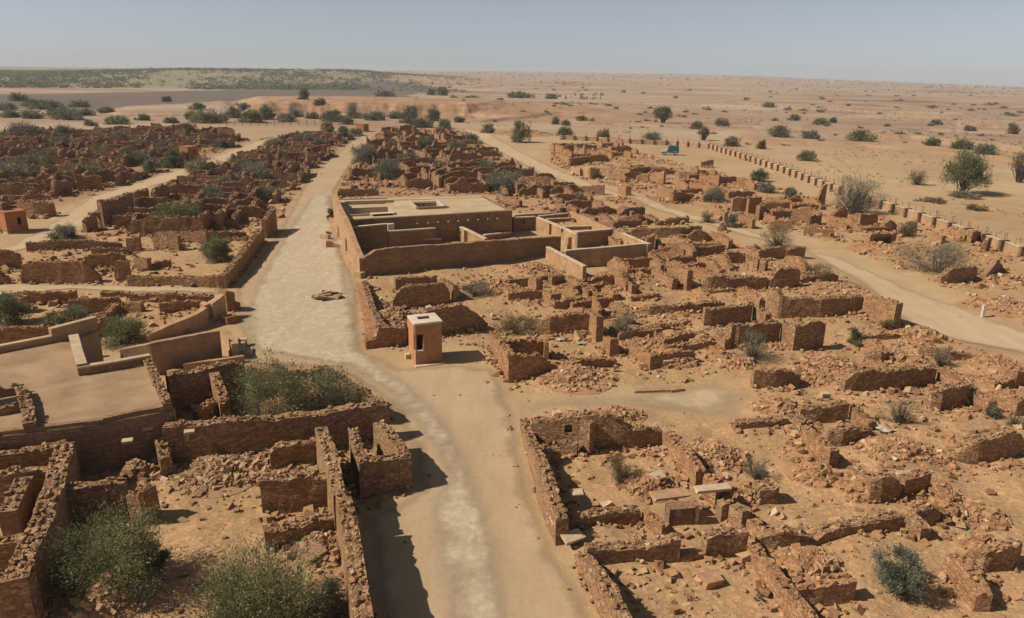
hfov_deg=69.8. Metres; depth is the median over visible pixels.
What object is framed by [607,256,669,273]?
ruined house
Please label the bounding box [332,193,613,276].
restored building
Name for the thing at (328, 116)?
bush
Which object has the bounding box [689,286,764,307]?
ruined house
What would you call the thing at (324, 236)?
stone block
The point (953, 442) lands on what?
rubble heap
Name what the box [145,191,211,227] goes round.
bush
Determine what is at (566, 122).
bush
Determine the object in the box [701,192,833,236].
ruined walls
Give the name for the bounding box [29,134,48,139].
ruined house
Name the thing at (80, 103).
bush
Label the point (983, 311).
marker post
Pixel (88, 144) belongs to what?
ruined house
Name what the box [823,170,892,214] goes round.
tree
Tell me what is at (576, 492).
stone slab
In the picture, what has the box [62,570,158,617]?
rubble heap
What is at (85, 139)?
ruined house
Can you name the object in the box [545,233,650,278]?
enclosure
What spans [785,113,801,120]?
bush
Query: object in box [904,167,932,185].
bush
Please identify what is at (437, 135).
ruined house
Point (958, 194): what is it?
bush
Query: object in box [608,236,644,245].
ruined house
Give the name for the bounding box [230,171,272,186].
ruined house
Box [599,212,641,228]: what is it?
ruined house
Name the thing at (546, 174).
ruined house
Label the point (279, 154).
ruined house
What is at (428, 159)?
ruined house
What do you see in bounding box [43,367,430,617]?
fallen stones
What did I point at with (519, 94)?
bush
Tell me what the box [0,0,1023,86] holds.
sky
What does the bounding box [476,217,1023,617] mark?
fallen stones
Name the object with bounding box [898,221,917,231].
wall
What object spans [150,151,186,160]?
ruined house
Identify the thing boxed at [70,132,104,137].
ruined house
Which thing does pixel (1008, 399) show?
ruined house
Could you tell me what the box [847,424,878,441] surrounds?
rubble heap
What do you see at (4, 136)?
ruined house
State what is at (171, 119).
bush
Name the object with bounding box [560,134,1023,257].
boundary wall
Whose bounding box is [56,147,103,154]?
ruined house
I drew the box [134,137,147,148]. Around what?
bush
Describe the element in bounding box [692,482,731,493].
lintel slab
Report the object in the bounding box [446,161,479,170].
ruined house
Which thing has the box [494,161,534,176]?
ruined house
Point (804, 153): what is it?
bush
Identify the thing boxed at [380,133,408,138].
ruined house
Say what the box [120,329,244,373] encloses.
wall
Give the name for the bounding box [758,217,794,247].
bush
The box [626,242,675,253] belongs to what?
ruined house
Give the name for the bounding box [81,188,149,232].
ruined house
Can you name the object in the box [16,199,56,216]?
wall
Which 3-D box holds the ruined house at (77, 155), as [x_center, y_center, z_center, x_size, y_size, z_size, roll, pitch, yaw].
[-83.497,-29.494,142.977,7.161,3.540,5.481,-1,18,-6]
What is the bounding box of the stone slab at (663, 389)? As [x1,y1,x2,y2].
[634,386,669,392]
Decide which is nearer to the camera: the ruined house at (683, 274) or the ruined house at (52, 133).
the ruined house at (683, 274)
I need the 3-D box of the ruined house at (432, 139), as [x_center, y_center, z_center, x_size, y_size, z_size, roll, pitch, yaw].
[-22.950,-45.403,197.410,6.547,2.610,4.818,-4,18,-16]
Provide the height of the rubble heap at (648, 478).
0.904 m
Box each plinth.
[328,217,365,278]
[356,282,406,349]
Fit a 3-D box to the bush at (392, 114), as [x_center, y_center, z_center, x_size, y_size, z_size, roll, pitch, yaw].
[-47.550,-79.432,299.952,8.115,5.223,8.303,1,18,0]
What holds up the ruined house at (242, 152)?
on the ground
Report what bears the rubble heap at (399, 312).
on the ground
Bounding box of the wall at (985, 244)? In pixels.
[980,237,992,250]
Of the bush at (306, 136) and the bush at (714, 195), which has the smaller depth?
the bush at (714, 195)
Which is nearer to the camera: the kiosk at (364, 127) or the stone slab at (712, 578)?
the stone slab at (712, 578)
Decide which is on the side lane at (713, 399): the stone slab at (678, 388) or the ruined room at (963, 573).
the stone slab at (678, 388)
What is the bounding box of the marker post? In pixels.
[980,305,986,316]
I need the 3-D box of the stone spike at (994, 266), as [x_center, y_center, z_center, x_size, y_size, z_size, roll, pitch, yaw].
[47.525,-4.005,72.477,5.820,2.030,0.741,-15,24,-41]
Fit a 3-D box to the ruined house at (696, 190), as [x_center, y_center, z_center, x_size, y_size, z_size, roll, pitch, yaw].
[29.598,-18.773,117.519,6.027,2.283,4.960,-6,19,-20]
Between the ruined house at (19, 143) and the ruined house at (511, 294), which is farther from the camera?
the ruined house at (19, 143)
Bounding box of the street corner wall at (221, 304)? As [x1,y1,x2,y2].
[145,289,240,342]
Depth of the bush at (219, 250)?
71.49 m
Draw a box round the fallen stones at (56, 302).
[4,290,233,339]
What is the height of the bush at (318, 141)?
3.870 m
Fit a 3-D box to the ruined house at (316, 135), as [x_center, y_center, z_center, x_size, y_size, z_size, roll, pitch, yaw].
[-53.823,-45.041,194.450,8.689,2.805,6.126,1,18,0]
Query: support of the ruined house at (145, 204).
on the ground
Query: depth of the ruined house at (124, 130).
198.38 m
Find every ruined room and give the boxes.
[165,360,246,420]
[792,399,874,467]
[840,364,968,391]
[850,464,960,503]
[864,231,896,243]
[923,381,997,414]
[942,537,1022,611]
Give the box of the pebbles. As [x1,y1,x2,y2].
[214,218,1008,542]
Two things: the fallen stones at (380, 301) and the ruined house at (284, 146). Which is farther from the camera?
the ruined house at (284, 146)
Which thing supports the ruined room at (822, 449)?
on the ground
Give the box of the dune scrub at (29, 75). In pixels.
[0,66,480,91]
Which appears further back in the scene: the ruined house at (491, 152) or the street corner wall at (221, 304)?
the ruined house at (491, 152)
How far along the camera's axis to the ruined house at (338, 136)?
198.69 m
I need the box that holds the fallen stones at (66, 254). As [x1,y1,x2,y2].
[0,136,359,288]
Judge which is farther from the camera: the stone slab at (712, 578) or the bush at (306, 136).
the bush at (306, 136)
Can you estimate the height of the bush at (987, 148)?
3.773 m
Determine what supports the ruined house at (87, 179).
on the ground
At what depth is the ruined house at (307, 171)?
130.59 m
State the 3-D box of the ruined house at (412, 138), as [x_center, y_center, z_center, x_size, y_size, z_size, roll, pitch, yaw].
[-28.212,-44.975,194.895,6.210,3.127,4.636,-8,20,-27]
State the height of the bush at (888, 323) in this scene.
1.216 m
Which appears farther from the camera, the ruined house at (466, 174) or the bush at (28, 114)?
the bush at (28, 114)
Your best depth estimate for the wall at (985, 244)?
81.79 m
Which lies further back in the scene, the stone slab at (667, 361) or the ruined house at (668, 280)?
the ruined house at (668, 280)
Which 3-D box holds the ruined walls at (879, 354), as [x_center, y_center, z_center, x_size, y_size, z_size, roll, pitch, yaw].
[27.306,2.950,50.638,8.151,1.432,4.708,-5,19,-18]
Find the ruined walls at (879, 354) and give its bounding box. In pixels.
[864,334,976,361]
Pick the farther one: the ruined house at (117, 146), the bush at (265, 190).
the ruined house at (117, 146)
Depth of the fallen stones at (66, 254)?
80.30 m
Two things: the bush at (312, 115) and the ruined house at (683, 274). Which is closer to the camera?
the ruined house at (683, 274)
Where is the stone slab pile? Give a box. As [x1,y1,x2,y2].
[311,290,344,299]
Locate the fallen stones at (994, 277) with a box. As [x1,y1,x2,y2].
[549,139,1023,324]
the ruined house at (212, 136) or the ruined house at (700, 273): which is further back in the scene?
the ruined house at (212, 136)
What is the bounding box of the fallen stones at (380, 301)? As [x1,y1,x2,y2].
[354,260,566,350]
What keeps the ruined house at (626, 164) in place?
on the ground
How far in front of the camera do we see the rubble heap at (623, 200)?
109.17 m
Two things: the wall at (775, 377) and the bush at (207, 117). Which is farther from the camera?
the bush at (207, 117)
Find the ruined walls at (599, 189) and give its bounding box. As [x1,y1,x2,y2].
[499,176,604,212]
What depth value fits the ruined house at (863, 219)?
93.78 m
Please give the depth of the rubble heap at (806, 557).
28.04 m
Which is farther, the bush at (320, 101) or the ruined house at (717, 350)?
the bush at (320, 101)
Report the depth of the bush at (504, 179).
116.90 m
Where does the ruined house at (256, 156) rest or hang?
on the ground
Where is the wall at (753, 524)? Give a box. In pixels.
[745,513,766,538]
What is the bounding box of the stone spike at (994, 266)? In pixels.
[981,259,1003,277]
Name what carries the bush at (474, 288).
on the ground
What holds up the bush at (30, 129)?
on the ground
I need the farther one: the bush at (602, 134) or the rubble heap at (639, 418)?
the bush at (602, 134)
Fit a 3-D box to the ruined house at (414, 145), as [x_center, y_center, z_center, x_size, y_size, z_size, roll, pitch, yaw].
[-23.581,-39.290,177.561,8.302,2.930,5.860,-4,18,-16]
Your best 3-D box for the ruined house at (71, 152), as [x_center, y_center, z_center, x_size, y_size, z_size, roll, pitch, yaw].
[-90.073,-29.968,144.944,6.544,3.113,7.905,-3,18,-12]
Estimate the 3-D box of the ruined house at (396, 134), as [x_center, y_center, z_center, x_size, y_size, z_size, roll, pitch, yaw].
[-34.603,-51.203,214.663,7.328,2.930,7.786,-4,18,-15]
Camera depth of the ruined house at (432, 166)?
134.41 m
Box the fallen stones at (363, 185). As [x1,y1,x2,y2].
[338,128,738,247]
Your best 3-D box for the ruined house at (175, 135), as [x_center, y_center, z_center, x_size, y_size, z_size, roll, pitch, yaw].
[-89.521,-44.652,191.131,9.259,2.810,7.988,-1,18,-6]
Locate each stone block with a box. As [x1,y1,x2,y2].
[320,233,330,238]
[326,239,335,246]
[333,240,341,248]
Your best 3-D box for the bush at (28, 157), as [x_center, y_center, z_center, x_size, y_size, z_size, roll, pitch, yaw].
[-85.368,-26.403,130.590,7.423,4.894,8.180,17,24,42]
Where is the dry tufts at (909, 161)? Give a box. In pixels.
[375,95,1023,241]
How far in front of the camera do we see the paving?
51.49 m
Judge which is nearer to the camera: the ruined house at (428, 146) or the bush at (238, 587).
the bush at (238, 587)
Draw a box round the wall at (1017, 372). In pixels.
[1003,365,1023,387]
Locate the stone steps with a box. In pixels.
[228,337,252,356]
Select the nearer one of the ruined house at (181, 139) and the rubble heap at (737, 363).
the rubble heap at (737, 363)
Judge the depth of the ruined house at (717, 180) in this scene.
129.44 m
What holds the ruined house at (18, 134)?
on the ground
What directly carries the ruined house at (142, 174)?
on the ground
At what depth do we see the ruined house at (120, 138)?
179.67 m
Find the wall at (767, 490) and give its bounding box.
[751,478,779,504]
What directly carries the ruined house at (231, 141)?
on the ground
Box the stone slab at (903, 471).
[895,469,911,474]
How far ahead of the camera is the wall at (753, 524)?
30.31 m
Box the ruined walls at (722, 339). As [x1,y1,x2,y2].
[620,292,730,349]
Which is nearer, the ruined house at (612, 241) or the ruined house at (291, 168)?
the ruined house at (612, 241)
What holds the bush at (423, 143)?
on the ground
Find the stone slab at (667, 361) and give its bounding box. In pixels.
[662,359,672,364]
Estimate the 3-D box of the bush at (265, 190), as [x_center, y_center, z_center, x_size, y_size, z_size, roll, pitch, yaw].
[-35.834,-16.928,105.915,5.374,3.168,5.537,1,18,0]
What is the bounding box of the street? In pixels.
[238,136,583,617]
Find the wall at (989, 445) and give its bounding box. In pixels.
[946,425,1023,464]
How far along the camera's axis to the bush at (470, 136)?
198.17 m
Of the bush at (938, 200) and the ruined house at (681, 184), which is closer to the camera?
the bush at (938, 200)
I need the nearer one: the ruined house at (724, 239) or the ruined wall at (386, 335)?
the ruined wall at (386, 335)
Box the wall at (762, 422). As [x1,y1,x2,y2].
[730,414,787,428]
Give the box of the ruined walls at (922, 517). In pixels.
[753,499,950,550]
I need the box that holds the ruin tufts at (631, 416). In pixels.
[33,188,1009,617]
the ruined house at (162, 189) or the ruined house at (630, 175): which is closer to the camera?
the ruined house at (162, 189)
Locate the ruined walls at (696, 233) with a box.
[617,214,727,256]
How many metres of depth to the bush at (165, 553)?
27.00 m
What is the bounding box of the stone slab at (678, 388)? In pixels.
[669,385,682,392]
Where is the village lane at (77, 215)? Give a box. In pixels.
[1,139,267,250]
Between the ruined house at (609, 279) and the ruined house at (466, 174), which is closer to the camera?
the ruined house at (609, 279)
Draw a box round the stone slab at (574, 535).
[560,528,585,545]
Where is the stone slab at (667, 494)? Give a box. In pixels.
[649,487,691,501]
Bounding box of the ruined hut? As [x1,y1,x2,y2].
[571,166,599,179]
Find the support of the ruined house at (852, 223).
on the ground
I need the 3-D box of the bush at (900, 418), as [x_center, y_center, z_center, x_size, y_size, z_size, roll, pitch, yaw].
[21.039,5.314,39.891,2.533,2.101,2.117,1,18,0]
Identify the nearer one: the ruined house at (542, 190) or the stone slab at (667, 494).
the stone slab at (667, 494)
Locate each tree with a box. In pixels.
[651,103,672,122]
[697,124,710,139]
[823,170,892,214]
[935,140,996,193]
[1008,147,1023,182]
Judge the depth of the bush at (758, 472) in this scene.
34.73 m
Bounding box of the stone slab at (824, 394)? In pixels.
[819,391,830,398]
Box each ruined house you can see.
[0,135,16,137]
[0,139,28,147]
[0,139,38,145]
[0,144,47,154]
[0,147,45,162]
[0,164,22,169]
[0,164,57,176]
[0,170,72,183]
[0,176,70,199]
[0,190,39,204]
[0,249,130,283]
[0,289,213,347]
[0,439,161,617]
[6,173,76,192]
[8,135,38,142]
[8,139,64,156]
[9,131,29,136]
[25,207,277,288]
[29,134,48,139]
[30,149,76,160]
[33,130,58,136]
[33,136,66,142]
[37,141,74,150]
[37,164,97,175]
[39,150,89,164]
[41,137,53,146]
[52,158,97,178]
[55,141,86,152]
[56,128,81,138]
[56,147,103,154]
[57,149,107,161]
[64,156,118,170]
[66,129,91,132]
[69,135,104,142]
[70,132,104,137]
[75,137,109,144]
[76,169,134,189]
[80,163,147,178]
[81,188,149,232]
[82,137,115,143]
[83,126,119,132]
[85,139,117,148]
[86,127,110,132]
[87,131,132,136]
[88,154,132,166]
[94,210,169,220]
[98,145,148,157]
[105,133,132,141]
[106,144,142,150]
[109,125,128,131]
[109,140,154,148]
[116,146,177,155]
[119,128,147,132]
[122,196,202,213]
[125,127,156,139]
[127,210,212,234]
[129,144,154,160]
[130,130,150,140]
[132,139,163,150]
[134,126,160,130]
[139,132,166,140]
[150,132,189,141]
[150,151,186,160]
[150,181,212,203]
[150,194,209,206]
[151,124,174,131]
[154,365,412,617]
[156,147,199,154]
[158,131,172,140]
[159,139,192,151]
[160,204,242,227]
[163,131,180,135]
[166,174,239,184]
[167,137,199,146]
[167,182,212,193]
[171,123,188,130]
[175,127,215,133]
[178,135,201,143]
[183,129,205,137]
[186,133,219,143]
[186,196,263,211]
[188,167,234,175]
[194,190,265,202]
[196,137,234,147]
[199,126,233,133]
[199,161,236,172]
[202,131,240,140]
[202,175,263,192]
[214,128,234,134]
[215,204,266,229]
[221,150,276,169]
[227,171,258,180]
[230,150,261,160]
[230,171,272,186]
[236,166,267,172]
[241,154,289,158]
[242,168,304,179]
[248,187,281,203]
[250,147,276,153]
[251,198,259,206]
[255,144,275,150]
[255,164,297,187]
[257,145,277,151]
[263,159,299,172]
[266,138,298,142]
[270,150,303,159]
[275,139,309,151]
[275,144,317,164]
[276,134,299,141]
[280,131,300,137]
[280,161,304,170]
[282,151,311,167]
[284,166,309,178]
[285,146,312,152]
[290,182,295,189]
[291,144,325,152]
[293,150,322,160]
[298,133,325,140]
[298,171,304,182]
[303,145,330,157]
[304,131,331,134]
[309,155,320,163]
[312,132,341,140]
[320,135,345,143]
[337,183,378,196]
[346,162,389,176]
[348,168,352,180]
[361,148,385,164]
[361,275,487,340]
[365,145,390,149]
[365,175,388,188]
[366,135,397,146]
[372,155,416,168]
[374,148,395,158]
[377,149,426,158]
[377,168,417,180]
[378,145,414,153]
[380,127,396,134]
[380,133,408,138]
[383,130,406,136]
[392,134,418,141]
[393,126,425,133]
[395,124,412,130]
[397,140,422,149]
[398,161,446,172]
[399,171,441,188]
[403,129,424,138]
[407,153,432,163]
[418,136,436,141]
[420,144,447,150]
[421,162,440,172]
[421,168,464,179]
[422,148,451,158]
[424,128,442,136]
[432,130,454,138]
[432,139,463,149]
[435,127,453,132]
[440,129,457,134]
[441,170,482,181]
[442,135,475,142]
[442,153,482,164]
[444,176,488,192]
[446,148,478,161]
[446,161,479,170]
[450,131,467,138]
[456,140,482,146]
[456,146,497,156]
[465,150,499,159]
[468,144,498,152]
[472,167,516,179]
[484,157,515,167]
[489,311,618,382]
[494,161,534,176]
[499,180,538,196]
[503,284,541,299]
[520,409,724,545]
[523,178,556,183]
[524,173,555,179]
[528,274,601,314]
[537,184,573,198]
[550,143,570,150]
[550,184,580,193]
[551,296,589,308]
[552,192,593,203]
[555,143,596,165]
[563,148,590,156]
[563,281,618,300]
[564,199,603,213]
[570,296,632,322]
[574,143,589,148]
[574,524,818,617]
[579,154,609,161]
[579,205,634,220]
[580,273,636,296]
[597,140,619,146]
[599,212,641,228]
[603,138,623,145]
[604,150,632,158]
[604,319,661,340]
[605,267,677,290]
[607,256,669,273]
[608,166,665,183]
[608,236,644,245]
[610,146,637,153]
[616,206,658,221]
[617,171,644,178]
[620,163,654,171]
[621,161,643,167]
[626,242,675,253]
[626,340,694,369]
[633,287,902,350]
[645,232,706,290]
[647,235,676,249]
[649,168,679,175]
[649,328,708,343]
[657,184,822,224]
[662,340,731,358]
[664,266,708,286]
[666,255,723,272]
[668,231,732,248]
[674,179,704,189]
[677,184,719,193]
[677,241,728,257]
[679,159,746,196]
[687,172,722,181]
[689,166,716,174]
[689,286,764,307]
[701,244,805,289]
[703,267,755,276]
[713,250,753,270]
[723,190,755,197]
[741,245,785,258]
[744,179,774,189]
[765,195,802,200]
[768,270,838,282]
[772,196,823,209]
[786,255,808,271]
[824,215,847,220]
[826,207,896,231]
[840,218,888,231]
[859,330,932,350]
[859,358,891,368]
[931,227,980,244]
[961,372,1023,388]
[982,388,1023,415]
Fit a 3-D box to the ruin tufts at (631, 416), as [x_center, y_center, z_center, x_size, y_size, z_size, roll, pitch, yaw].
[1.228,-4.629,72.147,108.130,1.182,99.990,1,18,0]
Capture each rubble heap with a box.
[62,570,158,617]
[117,458,157,481]
[164,451,270,498]
[252,445,315,474]
[281,529,339,559]
[379,306,412,324]
[477,278,521,292]
[490,129,558,136]
[509,261,557,274]
[534,363,618,394]
[586,270,661,285]
[594,405,646,425]
[598,195,669,205]
[600,332,663,352]
[610,468,682,499]
[624,471,673,504]
[639,302,702,316]
[656,348,698,368]
[683,334,720,349]
[688,438,751,471]
[718,356,755,369]
[720,483,763,507]
[745,395,799,416]
[767,544,842,579]
[779,365,833,387]
[784,461,844,487]
[789,353,859,375]
[796,280,869,296]
[834,474,889,503]
[845,243,937,258]
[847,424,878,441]
[853,433,922,462]
[860,347,928,365]
[890,435,959,471]
[893,325,947,341]
[926,499,967,527]
[941,433,965,446]
[952,495,1013,531]
[953,531,996,551]
[954,297,1023,317]
[958,352,1023,373]
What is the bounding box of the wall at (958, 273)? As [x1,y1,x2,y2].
[936,265,977,283]
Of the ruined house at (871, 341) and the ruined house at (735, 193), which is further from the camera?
the ruined house at (735, 193)
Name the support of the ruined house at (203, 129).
on the ground
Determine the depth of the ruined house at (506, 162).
143.09 m
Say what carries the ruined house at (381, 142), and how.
on the ground
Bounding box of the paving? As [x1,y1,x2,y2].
[249,195,501,617]
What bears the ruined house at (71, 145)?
on the ground
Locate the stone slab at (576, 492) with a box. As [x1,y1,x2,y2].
[568,488,583,496]
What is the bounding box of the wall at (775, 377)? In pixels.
[749,367,800,388]
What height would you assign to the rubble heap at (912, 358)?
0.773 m
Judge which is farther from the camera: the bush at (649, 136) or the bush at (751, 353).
the bush at (649, 136)
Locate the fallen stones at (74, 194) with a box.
[0,130,249,233]
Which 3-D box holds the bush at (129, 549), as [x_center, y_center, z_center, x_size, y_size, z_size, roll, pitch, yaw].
[-14.152,8.236,26.295,5.094,3.284,4.804,1,18,0]
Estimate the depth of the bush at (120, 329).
50.01 m
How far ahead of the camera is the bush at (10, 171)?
118.43 m
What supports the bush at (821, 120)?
on the ground
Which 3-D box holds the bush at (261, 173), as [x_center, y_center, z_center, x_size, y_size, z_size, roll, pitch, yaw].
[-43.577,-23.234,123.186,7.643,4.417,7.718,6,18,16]
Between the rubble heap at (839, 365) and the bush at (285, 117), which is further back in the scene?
the bush at (285, 117)
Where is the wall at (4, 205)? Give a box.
[0,201,9,228]
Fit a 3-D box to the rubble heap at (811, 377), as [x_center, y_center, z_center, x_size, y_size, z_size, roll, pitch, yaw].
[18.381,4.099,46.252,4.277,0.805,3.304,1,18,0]
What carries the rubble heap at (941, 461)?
on the ground
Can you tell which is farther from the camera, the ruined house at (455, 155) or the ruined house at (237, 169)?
the ruined house at (455, 155)
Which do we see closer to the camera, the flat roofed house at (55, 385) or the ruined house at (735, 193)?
the flat roofed house at (55, 385)
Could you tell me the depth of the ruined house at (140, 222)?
83.48 m
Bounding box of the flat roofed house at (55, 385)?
[0,316,194,475]
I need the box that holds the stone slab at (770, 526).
[766,523,780,528]
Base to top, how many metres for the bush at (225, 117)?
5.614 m
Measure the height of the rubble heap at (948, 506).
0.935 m
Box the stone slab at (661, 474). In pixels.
[650,469,666,480]
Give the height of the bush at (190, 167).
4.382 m
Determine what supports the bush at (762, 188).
on the ground
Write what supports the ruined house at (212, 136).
on the ground
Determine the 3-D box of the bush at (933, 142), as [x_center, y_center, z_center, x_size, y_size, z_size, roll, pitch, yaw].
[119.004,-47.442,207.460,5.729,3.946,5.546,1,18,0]
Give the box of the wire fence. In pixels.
[226,120,346,125]
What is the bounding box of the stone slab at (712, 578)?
[698,569,723,589]
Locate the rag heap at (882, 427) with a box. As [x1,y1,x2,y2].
[872,424,895,431]
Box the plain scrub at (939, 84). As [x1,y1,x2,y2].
[384,70,1023,96]
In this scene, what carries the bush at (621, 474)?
on the ground
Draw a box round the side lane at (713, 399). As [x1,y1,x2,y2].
[626,386,730,411]
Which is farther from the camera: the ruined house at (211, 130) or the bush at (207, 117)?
the bush at (207, 117)
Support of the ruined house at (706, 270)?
on the ground
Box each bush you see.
[0,101,17,110]
[0,107,20,117]
[0,116,45,134]
[0,152,43,177]
[0,289,35,325]
[7,92,30,100]
[9,148,53,165]
[18,108,45,118]
[19,98,46,105]
[23,97,68,109]
[35,147,57,158]
[35,301,101,325]
[39,485,174,612]
[42,221,77,239]
[43,106,87,120]
[45,107,61,115]
[46,133,78,147]
[52,123,74,133]
[55,157,100,174]
[66,99,91,106]
[78,107,97,115]
[81,142,111,153]
[82,119,98,125]
[95,106,115,112]
[99,312,156,351]
[102,114,132,124]
[104,128,133,140]
[116,146,149,164]
[129,539,172,582]
[133,112,150,120]
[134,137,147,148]
[139,157,163,172]
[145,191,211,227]
[151,137,170,147]
[161,94,172,101]
[161,145,185,167]
[162,115,179,122]
[178,122,197,133]
[178,512,347,617]
[179,155,224,174]
[182,109,195,118]
[184,106,224,123]
[187,102,206,109]
[197,234,234,263]
[198,183,228,197]
[210,137,228,147]
[210,340,315,416]
[211,110,229,121]
[213,172,238,182]
[223,105,240,117]
[225,153,254,167]
[234,102,250,110]
[235,157,273,179]
[236,108,265,122]
[247,183,285,199]
[258,102,276,119]
[262,137,287,147]
[274,110,298,121]
[277,157,297,171]
[279,359,368,411]
[289,108,303,116]
[289,572,348,617]
[290,129,314,141]
[297,87,309,99]
[302,110,318,118]
[312,96,325,104]
[312,137,327,144]
[316,108,348,121]
[320,121,334,131]
[326,208,333,220]
[337,125,351,137]
[340,115,356,124]
[345,109,361,118]
[349,141,379,164]
[350,127,363,135]
[357,110,386,120]
[369,156,403,179]
[375,89,394,96]
[386,109,402,118]
[388,139,400,147]
[395,103,419,123]
[395,151,419,158]
[408,115,434,127]
[417,136,432,147]
[424,109,441,120]
[426,87,435,94]
[432,157,450,167]
[436,86,448,95]
[438,118,451,128]
[446,138,468,150]
[454,116,465,122]
[459,278,497,297]
[462,131,480,142]
[479,158,501,168]
[480,122,494,132]
[482,163,532,193]
[490,312,540,336]
[505,90,535,97]
[507,119,534,142]
[544,93,557,98]
[551,116,560,123]
[556,124,572,135]
[560,120,570,125]
[572,192,587,199]
[574,115,587,120]
[596,128,609,136]
[603,448,646,483]
[607,310,635,339]
[642,131,662,139]
[688,120,702,128]
[697,184,727,202]
[698,208,714,222]
[714,117,729,126]
[720,213,738,227]
[722,135,742,146]
[730,325,774,364]
[741,458,769,480]
[749,166,770,181]
[755,139,766,148]
[756,176,774,193]
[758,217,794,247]
[761,101,777,107]
[766,124,792,137]
[782,186,797,195]
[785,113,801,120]
[796,149,819,161]
[800,130,821,138]
[801,261,836,281]
[812,117,831,124]
[829,117,837,122]
[845,128,880,141]
[846,325,865,345]
[868,537,931,604]
[872,388,920,427]
[877,318,895,329]
[891,235,974,276]
[897,219,916,236]
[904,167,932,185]
[913,196,947,203]
[922,135,941,145]
[929,119,943,124]
[930,346,957,367]
[948,137,976,149]
[948,190,982,199]
[962,124,976,130]
[964,377,983,405]
[966,203,989,210]
[973,142,1000,154]
[981,405,1003,420]
[1003,410,1023,427]
[1004,121,1020,133]
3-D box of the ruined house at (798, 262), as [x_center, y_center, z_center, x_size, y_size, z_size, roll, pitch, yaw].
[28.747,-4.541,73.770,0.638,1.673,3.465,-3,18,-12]
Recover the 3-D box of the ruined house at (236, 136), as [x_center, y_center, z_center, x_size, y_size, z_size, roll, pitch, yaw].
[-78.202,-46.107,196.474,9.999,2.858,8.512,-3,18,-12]
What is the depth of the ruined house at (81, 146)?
162.47 m
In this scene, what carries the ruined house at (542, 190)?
on the ground
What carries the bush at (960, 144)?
on the ground
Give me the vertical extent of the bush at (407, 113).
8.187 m
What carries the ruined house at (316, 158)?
on the ground
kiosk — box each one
[0,208,30,233]
[178,145,198,159]
[356,123,368,131]
[404,312,445,367]
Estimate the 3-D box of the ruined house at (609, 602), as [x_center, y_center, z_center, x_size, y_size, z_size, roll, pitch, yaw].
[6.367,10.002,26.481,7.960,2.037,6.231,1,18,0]
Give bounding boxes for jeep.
[661,146,678,155]
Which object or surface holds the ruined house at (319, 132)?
on the ground
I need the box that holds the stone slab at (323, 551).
[299,542,327,565]
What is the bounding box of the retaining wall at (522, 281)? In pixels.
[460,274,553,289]
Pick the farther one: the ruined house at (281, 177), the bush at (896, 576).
the ruined house at (281, 177)
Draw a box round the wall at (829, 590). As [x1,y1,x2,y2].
[791,572,857,606]
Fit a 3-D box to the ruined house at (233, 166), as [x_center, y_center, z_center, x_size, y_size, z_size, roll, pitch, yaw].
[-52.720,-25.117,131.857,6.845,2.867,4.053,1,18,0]
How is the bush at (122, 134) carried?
on the ground
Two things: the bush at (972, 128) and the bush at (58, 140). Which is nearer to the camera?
the bush at (58, 140)
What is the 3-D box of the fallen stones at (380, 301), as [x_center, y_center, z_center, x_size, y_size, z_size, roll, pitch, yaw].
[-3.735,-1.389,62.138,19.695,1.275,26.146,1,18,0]
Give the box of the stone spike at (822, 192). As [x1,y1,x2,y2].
[817,183,827,204]
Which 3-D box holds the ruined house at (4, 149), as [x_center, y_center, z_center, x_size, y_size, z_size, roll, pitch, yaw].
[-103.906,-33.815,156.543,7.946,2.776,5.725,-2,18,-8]
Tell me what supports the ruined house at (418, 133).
on the ground
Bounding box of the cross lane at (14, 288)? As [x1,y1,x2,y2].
[0,284,216,293]
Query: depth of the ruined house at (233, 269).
74.90 m
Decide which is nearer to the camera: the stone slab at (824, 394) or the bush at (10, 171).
the stone slab at (824, 394)
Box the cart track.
[464,129,1023,352]
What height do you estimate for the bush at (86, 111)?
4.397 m
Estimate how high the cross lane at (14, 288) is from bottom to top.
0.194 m
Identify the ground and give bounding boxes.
[0,66,1023,617]
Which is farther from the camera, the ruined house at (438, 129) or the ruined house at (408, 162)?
the ruined house at (438, 129)
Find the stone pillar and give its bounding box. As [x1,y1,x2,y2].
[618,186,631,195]
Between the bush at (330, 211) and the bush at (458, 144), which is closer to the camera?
the bush at (330, 211)
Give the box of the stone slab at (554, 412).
[552,409,561,416]
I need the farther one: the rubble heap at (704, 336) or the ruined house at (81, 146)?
the ruined house at (81, 146)
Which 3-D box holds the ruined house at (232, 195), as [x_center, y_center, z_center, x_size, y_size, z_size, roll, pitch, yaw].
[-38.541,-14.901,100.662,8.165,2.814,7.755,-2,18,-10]
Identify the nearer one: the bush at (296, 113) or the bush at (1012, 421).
the bush at (1012, 421)
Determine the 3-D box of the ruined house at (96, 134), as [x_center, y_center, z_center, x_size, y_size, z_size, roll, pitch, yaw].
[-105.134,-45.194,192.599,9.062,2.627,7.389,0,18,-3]
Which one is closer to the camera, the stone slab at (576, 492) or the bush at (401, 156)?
the stone slab at (576, 492)
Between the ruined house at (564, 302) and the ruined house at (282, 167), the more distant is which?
the ruined house at (282, 167)
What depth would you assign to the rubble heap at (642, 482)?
33.13 m
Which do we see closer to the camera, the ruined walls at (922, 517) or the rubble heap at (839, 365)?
the ruined walls at (922, 517)
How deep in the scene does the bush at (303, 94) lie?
341.30 m
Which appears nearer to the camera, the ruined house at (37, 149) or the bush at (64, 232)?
the bush at (64, 232)
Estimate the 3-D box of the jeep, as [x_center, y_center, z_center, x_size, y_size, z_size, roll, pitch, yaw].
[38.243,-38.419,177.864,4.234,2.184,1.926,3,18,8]
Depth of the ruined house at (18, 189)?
105.62 m
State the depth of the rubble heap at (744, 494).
32.47 m

